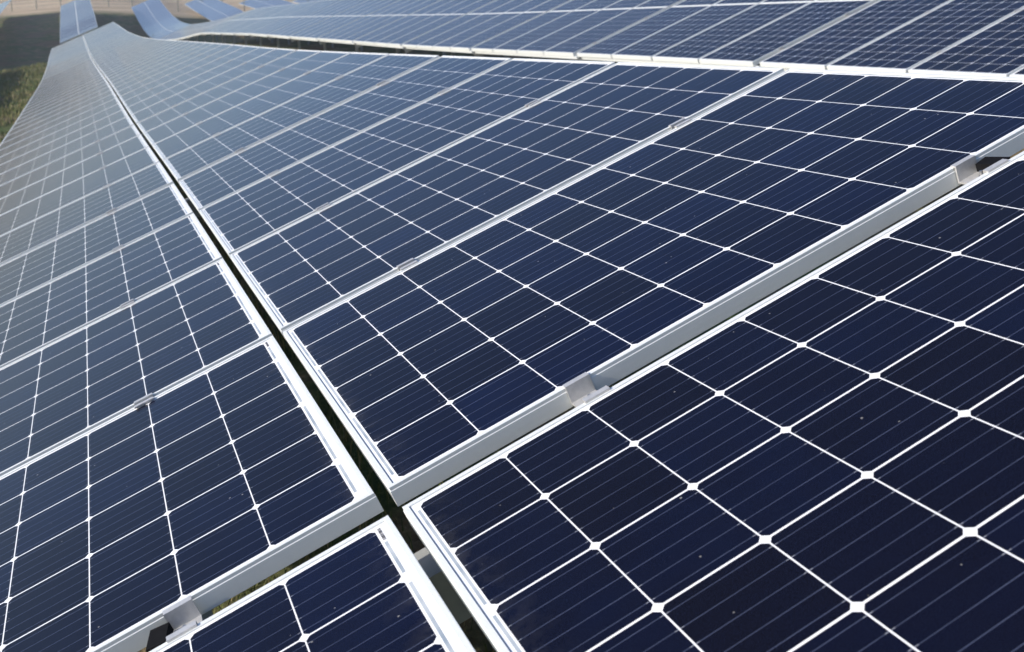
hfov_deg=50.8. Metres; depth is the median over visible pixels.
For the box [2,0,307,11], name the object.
wire fence
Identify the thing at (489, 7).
solar panel
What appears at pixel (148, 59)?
solar panel
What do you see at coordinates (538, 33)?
solar panel
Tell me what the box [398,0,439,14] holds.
solar panel
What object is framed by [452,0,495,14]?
solar panel
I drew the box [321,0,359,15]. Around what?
solar panel
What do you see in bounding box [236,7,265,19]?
solar panel
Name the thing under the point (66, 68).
solar panel
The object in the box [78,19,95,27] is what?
solar panel
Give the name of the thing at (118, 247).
clamp
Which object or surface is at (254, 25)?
solar panel
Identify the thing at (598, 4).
solar panel
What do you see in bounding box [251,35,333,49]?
mounting rack
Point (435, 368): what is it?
solar panel
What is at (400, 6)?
solar panel
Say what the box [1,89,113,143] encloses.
solar panel
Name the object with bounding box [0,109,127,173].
solar panel
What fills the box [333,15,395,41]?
solar panel
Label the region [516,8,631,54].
solar panel
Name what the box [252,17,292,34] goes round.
solar panel
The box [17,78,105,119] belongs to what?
solar panel
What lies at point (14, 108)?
grass
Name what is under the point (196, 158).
solar panel
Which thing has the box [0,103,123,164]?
solar panel
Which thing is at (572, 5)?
solar panel
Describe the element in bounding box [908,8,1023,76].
solar panel
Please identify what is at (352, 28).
solar panel
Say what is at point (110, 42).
solar panel
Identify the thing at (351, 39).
solar panel
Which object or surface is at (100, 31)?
solar panel
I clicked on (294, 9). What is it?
solar panel
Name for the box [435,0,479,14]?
solar panel
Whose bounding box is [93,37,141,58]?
solar panel
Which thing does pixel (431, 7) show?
solar panel
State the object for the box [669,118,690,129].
clamp
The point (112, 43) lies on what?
solar panel
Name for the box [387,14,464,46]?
solar panel
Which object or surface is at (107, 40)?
solar panel
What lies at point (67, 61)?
solar panel
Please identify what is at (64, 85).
solar panel
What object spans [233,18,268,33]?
solar panel
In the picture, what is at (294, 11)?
solar panel
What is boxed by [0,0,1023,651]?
ground
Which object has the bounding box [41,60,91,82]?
solar panel
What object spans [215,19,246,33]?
solar panel
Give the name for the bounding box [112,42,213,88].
solar panel
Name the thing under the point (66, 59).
solar panel
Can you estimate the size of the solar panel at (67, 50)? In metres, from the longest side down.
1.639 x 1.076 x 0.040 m
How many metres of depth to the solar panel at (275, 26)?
41.31 m
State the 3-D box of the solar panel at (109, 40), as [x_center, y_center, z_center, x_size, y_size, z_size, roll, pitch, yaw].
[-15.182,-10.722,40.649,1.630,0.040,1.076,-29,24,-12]
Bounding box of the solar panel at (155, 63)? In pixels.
[110,42,206,85]
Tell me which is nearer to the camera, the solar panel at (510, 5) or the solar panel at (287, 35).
the solar panel at (510, 5)
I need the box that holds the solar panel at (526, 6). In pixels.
[504,0,548,12]
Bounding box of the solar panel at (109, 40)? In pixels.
[88,32,129,49]
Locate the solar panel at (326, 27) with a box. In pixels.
[302,16,354,38]
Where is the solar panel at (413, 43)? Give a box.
[402,14,481,47]
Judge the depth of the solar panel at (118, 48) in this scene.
32.67 m
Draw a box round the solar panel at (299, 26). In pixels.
[277,16,324,36]
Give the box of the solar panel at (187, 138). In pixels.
[153,52,388,164]
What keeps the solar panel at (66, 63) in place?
on the mounting rack
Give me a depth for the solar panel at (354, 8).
35.52 m
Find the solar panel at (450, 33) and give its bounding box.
[416,13,501,48]
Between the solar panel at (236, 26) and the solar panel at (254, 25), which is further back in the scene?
the solar panel at (236, 26)
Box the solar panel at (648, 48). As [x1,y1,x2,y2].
[612,3,757,60]
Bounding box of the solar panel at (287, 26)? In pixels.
[266,16,311,35]
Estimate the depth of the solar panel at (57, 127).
13.17 m
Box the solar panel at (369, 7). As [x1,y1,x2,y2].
[349,0,389,15]
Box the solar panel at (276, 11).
[259,4,292,18]
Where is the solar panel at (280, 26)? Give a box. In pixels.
[261,17,303,35]
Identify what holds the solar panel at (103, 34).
on the mounting rack
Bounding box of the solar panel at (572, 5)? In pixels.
[549,0,594,11]
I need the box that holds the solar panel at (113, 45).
[91,35,136,55]
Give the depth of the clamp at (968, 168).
2.06 m
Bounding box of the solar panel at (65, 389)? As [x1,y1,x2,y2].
[0,258,273,475]
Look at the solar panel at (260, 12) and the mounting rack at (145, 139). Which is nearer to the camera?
the mounting rack at (145, 139)
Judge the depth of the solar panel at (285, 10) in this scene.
47.75 m
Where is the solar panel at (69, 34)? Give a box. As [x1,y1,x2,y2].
[60,30,78,38]
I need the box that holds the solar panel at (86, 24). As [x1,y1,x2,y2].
[78,20,95,29]
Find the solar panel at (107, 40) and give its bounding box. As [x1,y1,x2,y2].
[88,31,127,48]
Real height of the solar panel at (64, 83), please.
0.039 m
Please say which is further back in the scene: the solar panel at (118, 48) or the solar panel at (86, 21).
the solar panel at (86, 21)
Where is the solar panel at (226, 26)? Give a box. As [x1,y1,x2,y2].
[212,19,243,33]
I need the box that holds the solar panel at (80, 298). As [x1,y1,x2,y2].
[0,213,222,367]
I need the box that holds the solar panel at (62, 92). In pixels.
[22,74,102,111]
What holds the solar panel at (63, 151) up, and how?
on the mounting rack at (145, 139)
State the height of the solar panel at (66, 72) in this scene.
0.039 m
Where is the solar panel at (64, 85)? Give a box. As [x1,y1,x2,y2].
[30,69,98,100]
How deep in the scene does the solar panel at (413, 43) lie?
23.01 m
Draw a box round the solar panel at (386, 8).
[367,0,407,15]
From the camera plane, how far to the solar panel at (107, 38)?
42.67 m
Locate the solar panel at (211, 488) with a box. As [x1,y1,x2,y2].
[0,335,383,651]
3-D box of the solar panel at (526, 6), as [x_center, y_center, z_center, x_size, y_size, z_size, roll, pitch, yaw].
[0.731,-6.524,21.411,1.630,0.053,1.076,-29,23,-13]
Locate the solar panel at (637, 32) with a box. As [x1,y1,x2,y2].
[577,5,710,58]
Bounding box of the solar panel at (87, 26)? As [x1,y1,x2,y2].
[78,22,96,30]
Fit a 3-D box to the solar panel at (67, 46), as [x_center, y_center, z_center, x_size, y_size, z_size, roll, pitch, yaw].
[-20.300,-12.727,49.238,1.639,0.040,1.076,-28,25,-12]
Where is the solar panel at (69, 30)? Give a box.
[60,26,77,34]
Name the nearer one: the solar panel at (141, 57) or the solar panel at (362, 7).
the solar panel at (141, 57)
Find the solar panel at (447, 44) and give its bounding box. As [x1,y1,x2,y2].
[433,12,522,49]
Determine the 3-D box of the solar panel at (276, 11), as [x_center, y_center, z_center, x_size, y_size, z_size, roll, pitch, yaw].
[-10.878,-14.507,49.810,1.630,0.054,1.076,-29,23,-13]
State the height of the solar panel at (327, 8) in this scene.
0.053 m
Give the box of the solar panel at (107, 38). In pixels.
[88,30,125,47]
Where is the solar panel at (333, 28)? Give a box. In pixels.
[309,16,363,39]
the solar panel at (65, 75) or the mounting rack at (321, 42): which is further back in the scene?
the mounting rack at (321, 42)
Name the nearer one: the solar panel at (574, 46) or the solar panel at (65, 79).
the solar panel at (574, 46)
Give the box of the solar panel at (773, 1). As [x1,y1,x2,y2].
[761,0,814,2]
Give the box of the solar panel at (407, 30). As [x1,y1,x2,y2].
[375,14,448,45]
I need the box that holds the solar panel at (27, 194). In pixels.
[0,134,147,214]
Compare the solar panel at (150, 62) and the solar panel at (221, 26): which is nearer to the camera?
the solar panel at (150, 62)
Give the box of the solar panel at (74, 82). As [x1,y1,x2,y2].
[28,71,99,103]
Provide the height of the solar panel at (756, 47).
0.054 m
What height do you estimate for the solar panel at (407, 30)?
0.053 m
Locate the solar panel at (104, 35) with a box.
[86,27,121,43]
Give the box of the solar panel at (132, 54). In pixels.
[100,40,166,70]
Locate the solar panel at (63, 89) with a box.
[25,72,101,107]
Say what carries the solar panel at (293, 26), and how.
on the mounting rack at (361, 47)
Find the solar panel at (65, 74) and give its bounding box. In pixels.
[38,62,93,86]
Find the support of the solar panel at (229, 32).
on the mounting rack at (259, 37)
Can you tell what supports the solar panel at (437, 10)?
on the mounting rack at (452, 53)
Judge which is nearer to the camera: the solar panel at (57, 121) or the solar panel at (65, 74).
the solar panel at (57, 121)
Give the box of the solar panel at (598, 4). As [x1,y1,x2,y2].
[574,0,619,10]
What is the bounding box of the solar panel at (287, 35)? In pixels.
[283,16,331,37]
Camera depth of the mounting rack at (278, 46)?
44.25 m
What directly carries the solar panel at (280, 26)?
on the mounting rack at (299, 45)
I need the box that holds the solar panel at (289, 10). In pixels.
[271,2,307,17]
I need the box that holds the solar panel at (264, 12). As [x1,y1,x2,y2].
[249,5,280,18]
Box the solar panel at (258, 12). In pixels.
[243,6,272,18]
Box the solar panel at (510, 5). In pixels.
[485,0,529,13]
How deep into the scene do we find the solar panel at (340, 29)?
31.14 m
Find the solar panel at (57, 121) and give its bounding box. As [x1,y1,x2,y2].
[0,93,116,149]
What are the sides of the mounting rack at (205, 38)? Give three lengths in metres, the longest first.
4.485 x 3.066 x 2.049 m
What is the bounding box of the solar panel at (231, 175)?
[178,56,511,216]
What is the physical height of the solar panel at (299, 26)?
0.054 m
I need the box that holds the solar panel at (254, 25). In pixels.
[237,18,272,33]
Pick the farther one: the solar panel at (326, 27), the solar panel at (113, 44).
the solar panel at (113, 44)
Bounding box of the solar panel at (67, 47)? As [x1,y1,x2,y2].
[50,40,83,55]
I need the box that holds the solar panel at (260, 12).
[246,6,275,18]
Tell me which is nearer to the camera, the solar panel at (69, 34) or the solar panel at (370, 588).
the solar panel at (370, 588)
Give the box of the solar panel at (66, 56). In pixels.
[47,47,86,65]
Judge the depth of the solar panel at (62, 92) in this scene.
21.25 m
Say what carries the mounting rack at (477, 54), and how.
on the ground at (28, 36)
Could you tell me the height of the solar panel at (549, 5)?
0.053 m
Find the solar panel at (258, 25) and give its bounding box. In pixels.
[240,17,278,33]
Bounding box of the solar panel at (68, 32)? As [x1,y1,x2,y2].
[60,28,77,36]
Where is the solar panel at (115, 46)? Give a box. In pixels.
[92,36,139,57]
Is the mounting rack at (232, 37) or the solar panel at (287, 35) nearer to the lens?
the solar panel at (287, 35)
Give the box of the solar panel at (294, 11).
[281,1,318,16]
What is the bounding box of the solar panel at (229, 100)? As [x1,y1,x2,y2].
[144,51,350,146]
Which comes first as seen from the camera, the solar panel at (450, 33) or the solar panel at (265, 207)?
the solar panel at (265, 207)
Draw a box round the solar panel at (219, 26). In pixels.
[205,20,233,33]
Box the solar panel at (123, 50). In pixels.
[95,38,151,62]
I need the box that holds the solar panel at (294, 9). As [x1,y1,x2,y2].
[275,2,311,17]
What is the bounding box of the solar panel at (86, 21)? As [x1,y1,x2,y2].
[78,17,95,25]
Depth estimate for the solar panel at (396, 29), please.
26.08 m
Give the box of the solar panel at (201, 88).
[131,48,295,125]
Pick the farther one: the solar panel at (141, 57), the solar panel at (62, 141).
the solar panel at (141, 57)
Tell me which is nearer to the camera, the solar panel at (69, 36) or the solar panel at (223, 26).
the solar panel at (223, 26)
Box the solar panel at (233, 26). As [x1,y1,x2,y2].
[218,19,249,33]
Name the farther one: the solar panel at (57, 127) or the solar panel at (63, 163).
the solar panel at (57, 127)
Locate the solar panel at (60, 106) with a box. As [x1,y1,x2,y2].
[10,83,109,129]
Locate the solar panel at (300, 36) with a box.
[295,16,346,38]
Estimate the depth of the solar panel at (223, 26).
55.51 m
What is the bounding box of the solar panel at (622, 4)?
[604,0,648,8]
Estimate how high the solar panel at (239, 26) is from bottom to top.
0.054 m
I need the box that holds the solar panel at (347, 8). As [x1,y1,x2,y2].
[327,0,367,15]
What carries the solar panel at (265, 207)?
on the mounting rack at (446, 590)
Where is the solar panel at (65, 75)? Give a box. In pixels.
[37,63,94,88]
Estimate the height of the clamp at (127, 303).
0.037 m
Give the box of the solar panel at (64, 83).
[31,68,97,98]
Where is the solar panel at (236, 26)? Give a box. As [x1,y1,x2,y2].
[221,19,252,33]
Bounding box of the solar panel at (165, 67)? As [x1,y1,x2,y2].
[114,43,221,91]
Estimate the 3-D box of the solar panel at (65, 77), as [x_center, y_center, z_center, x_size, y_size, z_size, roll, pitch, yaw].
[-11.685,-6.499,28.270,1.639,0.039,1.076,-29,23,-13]
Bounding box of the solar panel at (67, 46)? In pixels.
[50,39,84,54]
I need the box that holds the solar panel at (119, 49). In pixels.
[94,38,145,60]
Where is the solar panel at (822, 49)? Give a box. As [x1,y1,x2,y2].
[760,0,950,69]
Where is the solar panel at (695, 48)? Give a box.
[652,2,810,62]
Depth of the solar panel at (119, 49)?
31.69 m
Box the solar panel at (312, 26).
[289,16,339,37]
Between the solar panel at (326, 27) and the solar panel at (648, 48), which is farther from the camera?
the solar panel at (326, 27)
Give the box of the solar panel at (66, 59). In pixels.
[46,50,87,68]
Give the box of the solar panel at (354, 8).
[335,0,374,15]
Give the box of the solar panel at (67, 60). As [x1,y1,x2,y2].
[46,51,88,69]
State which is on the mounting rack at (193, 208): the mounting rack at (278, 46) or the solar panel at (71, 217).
the solar panel at (71, 217)
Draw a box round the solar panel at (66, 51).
[48,44,85,60]
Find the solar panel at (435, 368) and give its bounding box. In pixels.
[283,68,1023,506]
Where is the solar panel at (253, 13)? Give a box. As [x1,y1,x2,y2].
[239,7,267,19]
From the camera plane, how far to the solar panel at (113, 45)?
35.69 m
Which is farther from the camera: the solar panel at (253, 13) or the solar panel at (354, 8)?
the solar panel at (253, 13)
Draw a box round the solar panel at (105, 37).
[87,29,124,46]
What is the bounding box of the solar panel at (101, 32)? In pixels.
[85,25,118,40]
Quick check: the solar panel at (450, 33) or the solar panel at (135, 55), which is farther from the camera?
the solar panel at (135, 55)
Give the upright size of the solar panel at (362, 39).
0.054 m
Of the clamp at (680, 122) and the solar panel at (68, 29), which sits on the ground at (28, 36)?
the solar panel at (68, 29)
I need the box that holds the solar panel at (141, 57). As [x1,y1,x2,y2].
[103,40,179,74]
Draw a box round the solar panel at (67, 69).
[42,58,91,80]
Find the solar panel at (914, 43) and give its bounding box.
[827,0,1023,72]
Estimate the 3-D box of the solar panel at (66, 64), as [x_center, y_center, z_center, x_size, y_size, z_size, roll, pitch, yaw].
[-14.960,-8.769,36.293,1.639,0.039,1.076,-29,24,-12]
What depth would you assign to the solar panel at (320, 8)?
40.63 m
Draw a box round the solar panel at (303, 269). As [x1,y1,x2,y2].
[230,62,783,340]
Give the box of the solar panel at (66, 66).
[43,56,90,77]
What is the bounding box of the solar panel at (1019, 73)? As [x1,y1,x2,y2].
[1010,67,1023,76]
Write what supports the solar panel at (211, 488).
on the mounting rack at (446, 590)
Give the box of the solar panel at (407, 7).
[387,0,427,14]
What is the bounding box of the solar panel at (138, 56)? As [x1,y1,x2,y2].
[102,40,176,74]
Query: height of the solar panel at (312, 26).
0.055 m
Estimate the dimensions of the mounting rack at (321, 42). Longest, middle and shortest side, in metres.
4.485 x 3.066 x 2.049 m
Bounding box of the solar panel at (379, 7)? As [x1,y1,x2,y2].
[357,0,398,15]
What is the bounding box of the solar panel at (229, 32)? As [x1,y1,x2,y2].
[226,18,261,33]
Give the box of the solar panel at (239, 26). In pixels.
[223,19,255,33]
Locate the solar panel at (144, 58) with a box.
[104,41,185,78]
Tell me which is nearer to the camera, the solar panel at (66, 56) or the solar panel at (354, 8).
the solar panel at (354, 8)
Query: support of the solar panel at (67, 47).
on the mounting rack
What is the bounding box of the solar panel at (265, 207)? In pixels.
[199,58,614,261]
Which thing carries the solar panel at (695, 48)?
on the mounting rack at (623, 60)
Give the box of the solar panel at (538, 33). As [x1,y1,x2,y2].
[493,10,599,53]
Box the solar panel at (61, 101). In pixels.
[14,80,107,124]
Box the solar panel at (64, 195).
[0,146,158,235]
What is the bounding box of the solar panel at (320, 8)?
[300,0,341,16]
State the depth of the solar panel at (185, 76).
12.52 m
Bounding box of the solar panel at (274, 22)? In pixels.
[248,17,287,34]
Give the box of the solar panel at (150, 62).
[108,41,198,82]
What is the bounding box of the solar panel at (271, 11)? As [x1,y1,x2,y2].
[255,5,287,18]
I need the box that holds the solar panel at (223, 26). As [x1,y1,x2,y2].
[209,20,238,33]
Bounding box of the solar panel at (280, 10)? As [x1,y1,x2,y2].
[264,3,298,17]
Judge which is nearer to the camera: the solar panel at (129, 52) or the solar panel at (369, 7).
the solar panel at (129, 52)
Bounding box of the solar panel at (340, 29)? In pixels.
[317,15,374,40]
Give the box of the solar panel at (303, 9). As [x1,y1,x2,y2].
[286,0,325,16]
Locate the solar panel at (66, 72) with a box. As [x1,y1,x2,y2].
[40,60,92,84]
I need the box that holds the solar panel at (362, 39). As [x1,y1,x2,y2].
[353,15,419,43]
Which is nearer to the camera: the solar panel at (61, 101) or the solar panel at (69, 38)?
the solar panel at (61, 101)
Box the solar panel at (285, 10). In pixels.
[268,3,302,17]
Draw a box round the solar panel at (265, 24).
[244,17,282,34]
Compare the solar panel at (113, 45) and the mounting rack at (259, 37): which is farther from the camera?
the mounting rack at (259, 37)
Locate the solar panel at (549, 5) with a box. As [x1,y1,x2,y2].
[526,0,571,11]
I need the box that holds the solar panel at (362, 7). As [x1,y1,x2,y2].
[342,0,381,15]
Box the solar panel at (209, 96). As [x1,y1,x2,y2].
[137,50,320,135]
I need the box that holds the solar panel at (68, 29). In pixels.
[60,25,77,33]
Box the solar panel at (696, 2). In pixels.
[672,0,721,6]
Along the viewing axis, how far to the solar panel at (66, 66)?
35.34 m
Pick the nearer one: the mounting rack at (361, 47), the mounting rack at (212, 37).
the mounting rack at (361, 47)
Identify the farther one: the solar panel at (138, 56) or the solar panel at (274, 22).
the solar panel at (274, 22)
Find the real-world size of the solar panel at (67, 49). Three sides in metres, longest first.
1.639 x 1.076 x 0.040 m
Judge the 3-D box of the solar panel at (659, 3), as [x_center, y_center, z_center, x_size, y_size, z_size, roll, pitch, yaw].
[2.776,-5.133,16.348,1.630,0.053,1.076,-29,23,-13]
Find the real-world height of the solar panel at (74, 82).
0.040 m
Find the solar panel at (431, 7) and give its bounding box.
[410,0,452,14]
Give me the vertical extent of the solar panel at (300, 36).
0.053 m
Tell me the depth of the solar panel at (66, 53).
44.29 m
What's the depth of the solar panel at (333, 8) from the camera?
38.62 m
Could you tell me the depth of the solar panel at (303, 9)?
43.65 m
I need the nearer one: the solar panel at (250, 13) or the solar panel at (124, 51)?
the solar panel at (124, 51)
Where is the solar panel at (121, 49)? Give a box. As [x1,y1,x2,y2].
[94,38,148,61]
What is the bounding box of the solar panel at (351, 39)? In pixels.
[342,15,407,42]
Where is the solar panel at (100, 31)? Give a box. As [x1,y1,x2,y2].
[84,24,116,38]
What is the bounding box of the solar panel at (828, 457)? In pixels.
[402,151,1023,651]
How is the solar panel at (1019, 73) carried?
on the mounting rack
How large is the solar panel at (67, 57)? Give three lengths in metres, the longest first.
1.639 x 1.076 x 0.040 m
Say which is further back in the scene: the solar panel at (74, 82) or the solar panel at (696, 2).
the solar panel at (74, 82)
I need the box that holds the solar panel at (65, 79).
[34,65,95,93]
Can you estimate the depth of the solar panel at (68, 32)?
93.06 m
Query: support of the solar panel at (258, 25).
on the mounting rack at (278, 46)
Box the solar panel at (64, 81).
[33,66,96,95]
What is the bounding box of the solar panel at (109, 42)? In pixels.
[89,33,130,51]
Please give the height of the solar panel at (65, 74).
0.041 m
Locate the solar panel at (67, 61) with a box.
[45,52,89,71]
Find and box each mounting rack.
[141,134,149,144]
[180,35,225,43]
[185,198,200,217]
[187,34,234,42]
[202,184,963,623]
[206,33,258,44]
[219,34,272,45]
[222,34,289,46]
[235,34,309,47]
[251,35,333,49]
[269,36,362,50]
[291,38,357,51]
[319,40,445,55]
[356,43,507,57]
[405,47,533,58]
[475,51,594,60]
[582,57,766,67]
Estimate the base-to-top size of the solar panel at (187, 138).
0.040 m
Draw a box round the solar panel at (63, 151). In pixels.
[0,116,133,185]
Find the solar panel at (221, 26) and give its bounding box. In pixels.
[207,20,235,32]
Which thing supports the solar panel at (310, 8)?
on the mounting rack at (299, 45)
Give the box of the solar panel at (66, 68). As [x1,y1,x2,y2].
[42,57,90,79]
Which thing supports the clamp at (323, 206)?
attached to the mounting rack at (446, 590)
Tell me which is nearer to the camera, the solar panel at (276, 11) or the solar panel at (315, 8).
the solar panel at (315, 8)
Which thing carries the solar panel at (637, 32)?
on the mounting rack at (623, 60)
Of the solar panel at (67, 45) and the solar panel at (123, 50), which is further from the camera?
the solar panel at (67, 45)
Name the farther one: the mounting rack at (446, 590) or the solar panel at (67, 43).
the solar panel at (67, 43)
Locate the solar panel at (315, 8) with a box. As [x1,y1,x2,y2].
[295,0,335,16]
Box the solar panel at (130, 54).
[98,39,162,68]
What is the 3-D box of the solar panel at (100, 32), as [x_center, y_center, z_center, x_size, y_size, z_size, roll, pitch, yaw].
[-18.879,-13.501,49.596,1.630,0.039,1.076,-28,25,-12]
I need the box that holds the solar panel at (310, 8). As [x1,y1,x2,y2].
[290,0,330,16]
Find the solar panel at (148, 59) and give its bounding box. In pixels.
[106,41,192,79]
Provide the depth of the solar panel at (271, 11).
50.83 m
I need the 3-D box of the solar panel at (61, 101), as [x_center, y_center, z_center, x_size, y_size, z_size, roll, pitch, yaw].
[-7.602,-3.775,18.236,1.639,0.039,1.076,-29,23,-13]
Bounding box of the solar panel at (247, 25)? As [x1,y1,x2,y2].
[230,18,265,33]
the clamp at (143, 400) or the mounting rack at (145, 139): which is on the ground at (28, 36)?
the mounting rack at (145, 139)
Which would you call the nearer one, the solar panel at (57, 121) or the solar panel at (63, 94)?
the solar panel at (57, 121)
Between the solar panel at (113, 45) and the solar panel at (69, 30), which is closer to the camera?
the solar panel at (113, 45)
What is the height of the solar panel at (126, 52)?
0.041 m
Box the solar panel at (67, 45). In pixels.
[51,38,83,52]
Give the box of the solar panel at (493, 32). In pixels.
[450,12,545,50]
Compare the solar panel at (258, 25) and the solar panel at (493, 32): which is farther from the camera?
the solar panel at (258, 25)
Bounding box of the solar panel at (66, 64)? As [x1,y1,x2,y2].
[44,54,89,75]
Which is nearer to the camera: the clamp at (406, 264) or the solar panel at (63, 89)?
the clamp at (406, 264)
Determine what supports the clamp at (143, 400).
attached to the mounting rack at (446, 590)
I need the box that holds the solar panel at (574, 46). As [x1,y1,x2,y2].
[544,7,667,56]
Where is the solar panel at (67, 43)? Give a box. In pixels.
[51,37,82,50]
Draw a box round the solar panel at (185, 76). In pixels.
[123,46,258,110]
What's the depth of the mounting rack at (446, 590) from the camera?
1.74 m
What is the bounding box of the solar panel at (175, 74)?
[119,45,245,102]
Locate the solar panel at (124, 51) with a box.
[96,39,153,64]
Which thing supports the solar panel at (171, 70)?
on the mounting rack
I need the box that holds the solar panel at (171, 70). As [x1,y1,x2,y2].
[116,44,233,96]
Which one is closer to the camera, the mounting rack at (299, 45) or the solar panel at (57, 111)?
the solar panel at (57, 111)
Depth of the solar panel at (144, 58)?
20.59 m
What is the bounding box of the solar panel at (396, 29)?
[364,15,432,44]
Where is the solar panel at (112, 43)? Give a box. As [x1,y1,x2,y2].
[90,34,134,53]
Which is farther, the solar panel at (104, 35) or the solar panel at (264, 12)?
the solar panel at (264, 12)
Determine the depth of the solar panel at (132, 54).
24.64 m
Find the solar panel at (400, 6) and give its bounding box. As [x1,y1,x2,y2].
[378,0,417,14]
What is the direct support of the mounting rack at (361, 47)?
on the ground at (28, 36)
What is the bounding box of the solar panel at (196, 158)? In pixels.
[164,54,439,184]
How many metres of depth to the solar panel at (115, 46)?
34.65 m
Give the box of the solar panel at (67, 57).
[47,49,87,66]
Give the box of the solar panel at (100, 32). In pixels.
[85,25,116,38]
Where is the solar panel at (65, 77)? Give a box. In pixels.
[35,64,94,91]
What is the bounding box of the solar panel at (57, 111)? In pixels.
[6,86,111,135]
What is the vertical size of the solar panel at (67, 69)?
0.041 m
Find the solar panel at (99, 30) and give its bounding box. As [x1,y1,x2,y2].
[84,23,115,37]
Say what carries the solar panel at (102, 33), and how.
on the mounting rack
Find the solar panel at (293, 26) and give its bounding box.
[272,16,317,36]
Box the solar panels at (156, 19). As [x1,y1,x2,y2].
[0,0,323,38]
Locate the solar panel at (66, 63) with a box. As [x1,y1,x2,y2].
[45,53,88,73]
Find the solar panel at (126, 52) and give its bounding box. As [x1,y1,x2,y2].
[97,39,156,65]
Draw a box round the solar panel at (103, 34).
[86,27,120,42]
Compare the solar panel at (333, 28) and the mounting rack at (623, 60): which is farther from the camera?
the solar panel at (333, 28)
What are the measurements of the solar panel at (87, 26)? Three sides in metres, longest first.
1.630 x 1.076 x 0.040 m
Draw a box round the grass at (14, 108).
[0,42,672,651]
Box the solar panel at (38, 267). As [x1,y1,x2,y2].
[0,183,192,305]
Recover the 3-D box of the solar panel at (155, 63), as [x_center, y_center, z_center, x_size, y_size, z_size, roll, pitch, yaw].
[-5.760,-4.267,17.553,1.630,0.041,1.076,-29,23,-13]
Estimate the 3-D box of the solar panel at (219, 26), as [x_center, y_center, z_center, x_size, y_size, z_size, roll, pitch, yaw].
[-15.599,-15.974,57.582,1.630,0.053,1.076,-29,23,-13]
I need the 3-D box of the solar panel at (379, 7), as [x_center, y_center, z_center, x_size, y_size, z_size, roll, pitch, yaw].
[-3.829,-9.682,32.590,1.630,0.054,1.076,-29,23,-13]
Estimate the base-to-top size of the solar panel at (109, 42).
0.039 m
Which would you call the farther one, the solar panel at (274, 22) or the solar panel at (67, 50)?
the solar panel at (67, 50)
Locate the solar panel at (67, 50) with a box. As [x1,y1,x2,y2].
[49,42,85,58]
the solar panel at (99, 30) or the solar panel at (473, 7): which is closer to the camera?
the solar panel at (473, 7)
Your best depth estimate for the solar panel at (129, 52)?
26.67 m
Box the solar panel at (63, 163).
[0,125,139,198]
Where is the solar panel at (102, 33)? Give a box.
[85,26,119,41]
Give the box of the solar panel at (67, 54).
[48,46,86,63]
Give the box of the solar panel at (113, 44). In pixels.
[91,35,135,54]
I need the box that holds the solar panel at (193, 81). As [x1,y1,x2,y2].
[126,47,275,116]
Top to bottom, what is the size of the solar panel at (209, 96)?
0.039 m
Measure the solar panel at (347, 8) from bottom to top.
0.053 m
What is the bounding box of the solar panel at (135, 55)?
[101,40,171,71]
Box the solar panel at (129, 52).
[98,39,160,66]
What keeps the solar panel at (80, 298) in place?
attached to the mounting rack at (446, 590)
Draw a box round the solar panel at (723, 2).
[714,0,764,4]
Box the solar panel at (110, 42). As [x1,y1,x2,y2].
[90,33,131,52]
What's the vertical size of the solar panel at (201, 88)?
0.040 m
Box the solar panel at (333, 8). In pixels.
[314,0,353,15]
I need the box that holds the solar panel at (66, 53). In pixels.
[48,45,85,61]
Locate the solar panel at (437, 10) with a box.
[422,0,465,14]
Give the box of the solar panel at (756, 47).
[699,0,874,66]
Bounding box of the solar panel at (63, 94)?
[20,76,103,114]
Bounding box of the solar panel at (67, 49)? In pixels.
[49,41,84,56]
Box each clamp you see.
[107,208,115,214]
[112,244,123,251]
[120,299,134,308]
[134,393,153,408]
[145,595,202,651]
[268,170,279,175]
[316,202,330,210]
[377,80,388,85]
[396,258,417,270]
[525,100,540,106]
[562,372,609,406]
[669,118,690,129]
[951,155,1010,184]
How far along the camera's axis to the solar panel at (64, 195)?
7.17 m
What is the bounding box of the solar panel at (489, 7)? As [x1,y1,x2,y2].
[468,0,511,13]
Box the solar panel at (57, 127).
[0,98,119,156]
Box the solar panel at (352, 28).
[325,15,384,40]
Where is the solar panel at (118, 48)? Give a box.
[93,37,144,59]
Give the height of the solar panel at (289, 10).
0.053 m
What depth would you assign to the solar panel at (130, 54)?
25.64 m
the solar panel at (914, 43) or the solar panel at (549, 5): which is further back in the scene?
the solar panel at (549, 5)
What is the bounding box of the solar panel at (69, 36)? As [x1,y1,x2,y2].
[60,32,78,40]
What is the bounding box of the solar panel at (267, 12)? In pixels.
[252,5,283,18]
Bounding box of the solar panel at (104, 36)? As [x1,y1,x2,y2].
[86,28,122,44]
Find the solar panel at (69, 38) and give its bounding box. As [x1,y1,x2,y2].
[60,34,78,42]
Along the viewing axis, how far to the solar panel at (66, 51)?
45.27 m
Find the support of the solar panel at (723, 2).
on the mounting rack at (623, 60)
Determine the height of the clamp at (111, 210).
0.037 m
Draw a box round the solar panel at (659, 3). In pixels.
[635,0,683,7]
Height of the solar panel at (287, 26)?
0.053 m
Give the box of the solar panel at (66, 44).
[51,38,81,51]
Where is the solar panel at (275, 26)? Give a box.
[257,17,297,34]
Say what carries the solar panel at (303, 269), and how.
on the mounting rack at (446, 590)
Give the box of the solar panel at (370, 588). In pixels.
[149,515,475,651]
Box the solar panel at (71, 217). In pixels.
[0,162,173,264]
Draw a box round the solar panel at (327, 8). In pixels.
[306,0,347,16]
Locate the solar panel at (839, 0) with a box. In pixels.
[815,0,879,2]
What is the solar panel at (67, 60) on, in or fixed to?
on the mounting rack
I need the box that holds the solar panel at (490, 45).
[471,11,571,51]
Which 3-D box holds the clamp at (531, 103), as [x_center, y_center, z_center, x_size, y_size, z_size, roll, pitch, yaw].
[0.084,-0.824,4.060,0.049,0.037,0.047,-29,22,-13]

